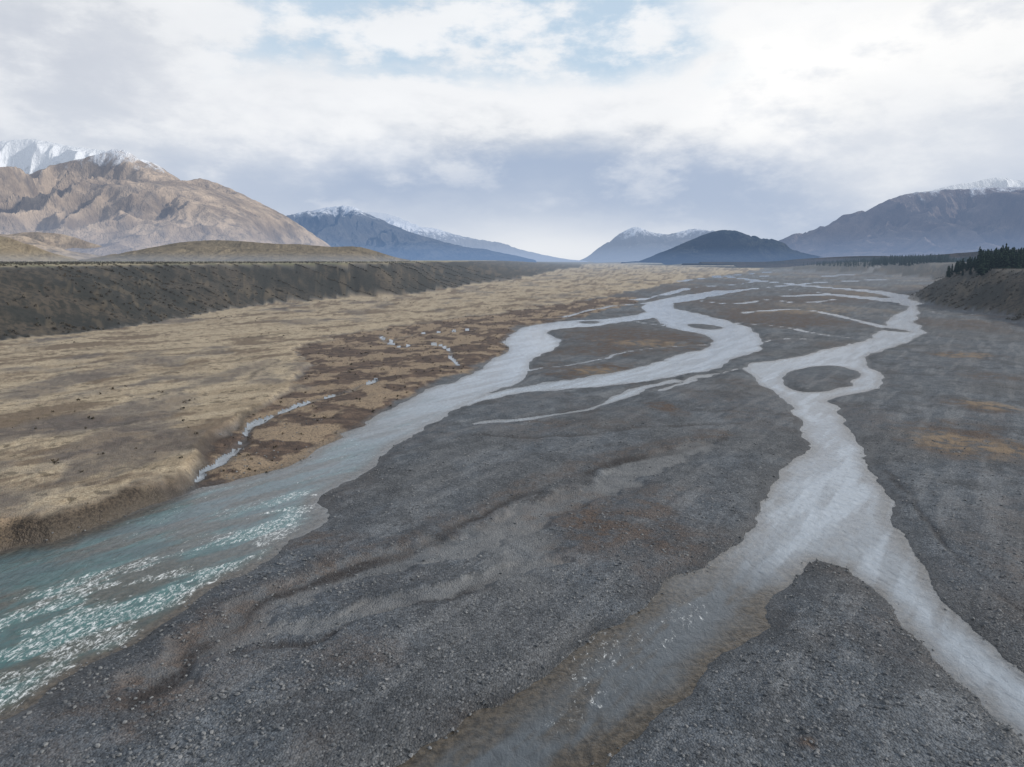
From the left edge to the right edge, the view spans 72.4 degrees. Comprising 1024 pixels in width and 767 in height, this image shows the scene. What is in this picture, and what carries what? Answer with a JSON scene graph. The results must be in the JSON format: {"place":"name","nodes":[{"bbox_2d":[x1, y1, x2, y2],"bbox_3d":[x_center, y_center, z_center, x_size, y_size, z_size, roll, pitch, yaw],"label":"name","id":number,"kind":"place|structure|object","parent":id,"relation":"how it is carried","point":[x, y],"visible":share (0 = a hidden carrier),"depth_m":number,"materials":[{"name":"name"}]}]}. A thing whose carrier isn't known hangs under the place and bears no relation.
{"place":"outdoors","nodes":[
{"label":"outdoors","id":0,"kind":"place"},
{"bbox_2d":[0,236,80,260],"bbox_3d":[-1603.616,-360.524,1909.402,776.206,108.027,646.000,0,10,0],"label":"grassy hill","id":1,"kind":"structure","parent":0,"point":[11,249],"depth_m":1937.79,"materials":[{"name":"beige plant"}]},
{"bbox_2d":[0,232,101,259],"bbox_3d":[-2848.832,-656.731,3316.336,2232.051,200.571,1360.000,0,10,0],"label":"foothill","id":2,"kind":"structure","parent":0,"point":[55,243],"depth_m":3377.77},
{"bbox_2d":[0,139,105,173],"bbox_3d":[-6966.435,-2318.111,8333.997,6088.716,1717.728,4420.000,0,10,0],"label":"snow mountain","id":3,"kind":"structure","parent":0,"point":[28,156],"depth_m":8518.22,"materials":[{"name":"white snow"}]},
{"bbox_2d":[0,149,330,255],"bbox_3d":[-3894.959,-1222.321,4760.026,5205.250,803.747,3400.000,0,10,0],"label":"mountain","id":4,"kind":"structure","parent":0,"point":[115,201],"depth_m":4146.17,"materials":[{"name":"brown stone"}]},
{"bbox_2d":[81,240,409,260],"bbox_3d":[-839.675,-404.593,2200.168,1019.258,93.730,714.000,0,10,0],"label":"grassy hill","id":5,"kind":"structure","parent":0,"point":[215,250],"depth_m":2044.07,"materials":[{"name":"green plant"}]},
{"bbox_2d":[287,206,535,261],"bbox_3d":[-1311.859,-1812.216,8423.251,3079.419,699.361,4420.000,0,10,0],"label":"snow mountain","id":6,"kind":"structure","parent":0,"point":[338,226],"depth_m":7917.76,"materials":[{"name":"blue stone"}]},
{"bbox_2d":[384,218,586,261],"bbox_3d":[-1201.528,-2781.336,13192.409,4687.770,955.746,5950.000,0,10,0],"label":"snow mountain","id":7,"kind":"structure","parent":0,"point":[443,236],"depth_m":12696.33,"materials":[{"name":"stone"}]},
{"bbox_2d":[0,260,1023,766],"bbox_3d":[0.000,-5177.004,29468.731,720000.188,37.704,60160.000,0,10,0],"label":"ground","id":8,"kind":"structure","parent":0,"point":[228,376],"depth_m":124.49,"materials":[{"name":"grey gravel"}]},
{"bbox_2d":[195,328,468,481],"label":"creek","id":9,"kind":"structure","parent":8,"relation":"on","point":[222,460],"depth_m":173.49,"materials":[{"name":"liquid"}]},
{"bbox_2d":[0,419,1023,766],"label":"river stones","id":10,"kind":"object","parent":8,"relation":"on","point":[304,661],"visible":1,"depth_m":67.69,"materials":[{"name":"grey stone"}]},
{"bbox_2d":[0,261,1023,503],"bbox_3d":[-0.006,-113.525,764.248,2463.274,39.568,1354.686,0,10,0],"label":"shrubs","id":11,"kind":"object","parent":8,"relation":"on","point":[112,270],"visible":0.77,"depth_m":572.27,"materials":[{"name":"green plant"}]},
{"bbox_2d":[803,243,1023,277],"bbox_3d":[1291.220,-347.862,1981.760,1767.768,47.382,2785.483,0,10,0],"label":"pine forest","id":12,"kind":"object","parent":8,"relation":"on","point":[983,263],"visible":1,"depth_m":731.75,"materials":[{"name":"green plant"}]},
{"bbox_2d":[0,272,1023,766],"bbox_3d":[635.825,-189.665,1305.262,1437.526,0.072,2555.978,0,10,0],"label":"river","id":13,"kind":"structure","parent":0,"point":[72,604],"depth_m":92.18,"materials":[{"name":"liquid"}]},
{"bbox_2d":[0,0,1023,259],"label":"sky","id":14,"kind":"structure","parent":0,"point":[554,128],"materials":[{"name":"white"}]},
{"bbox_2d":[581,227,713,262],"bbox_3d":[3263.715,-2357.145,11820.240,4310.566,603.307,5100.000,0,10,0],"label":"snow mountain","id":15,"kind":"structure","parent":0,"point":[634,244],"depth_m":11536.09,"materials":[{"name":"stone"}]},
{"bbox_2d":[621,230,821,264],"bbox_3d":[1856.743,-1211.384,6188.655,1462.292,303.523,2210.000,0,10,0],"label":"forested hill","id":16,"kind":"structure","parent":0,"point":[726,246],"depth_m":5647.82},
{"bbox_2d":[681,249,1019,266],"bbox_3d":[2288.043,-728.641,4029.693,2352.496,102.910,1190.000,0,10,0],"label":"hill","id":17,"kind":"structure","parent":0,"point":[794,262],"depth_m":4086.27,"materials":[{"name":"grey plant"}]},
{"bbox_2d":[779,186,1023,257],"bbox_3d":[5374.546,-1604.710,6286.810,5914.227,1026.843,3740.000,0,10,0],"label":"mountain","id":18,"kind":"structure","parent":0,"point":[944,221],"depth_m":5962.01,"materials":[{"name":"stone"}]},
{"bbox_2d":[933,178,1023,190],"bbox_3d":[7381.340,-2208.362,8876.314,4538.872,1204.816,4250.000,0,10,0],"label":"snow mountain","id":19,"kind":"structure","parent":0,"point":[996,182],"depth_m":9138.12,"materials":[{"name":"white snow"}]}
]}

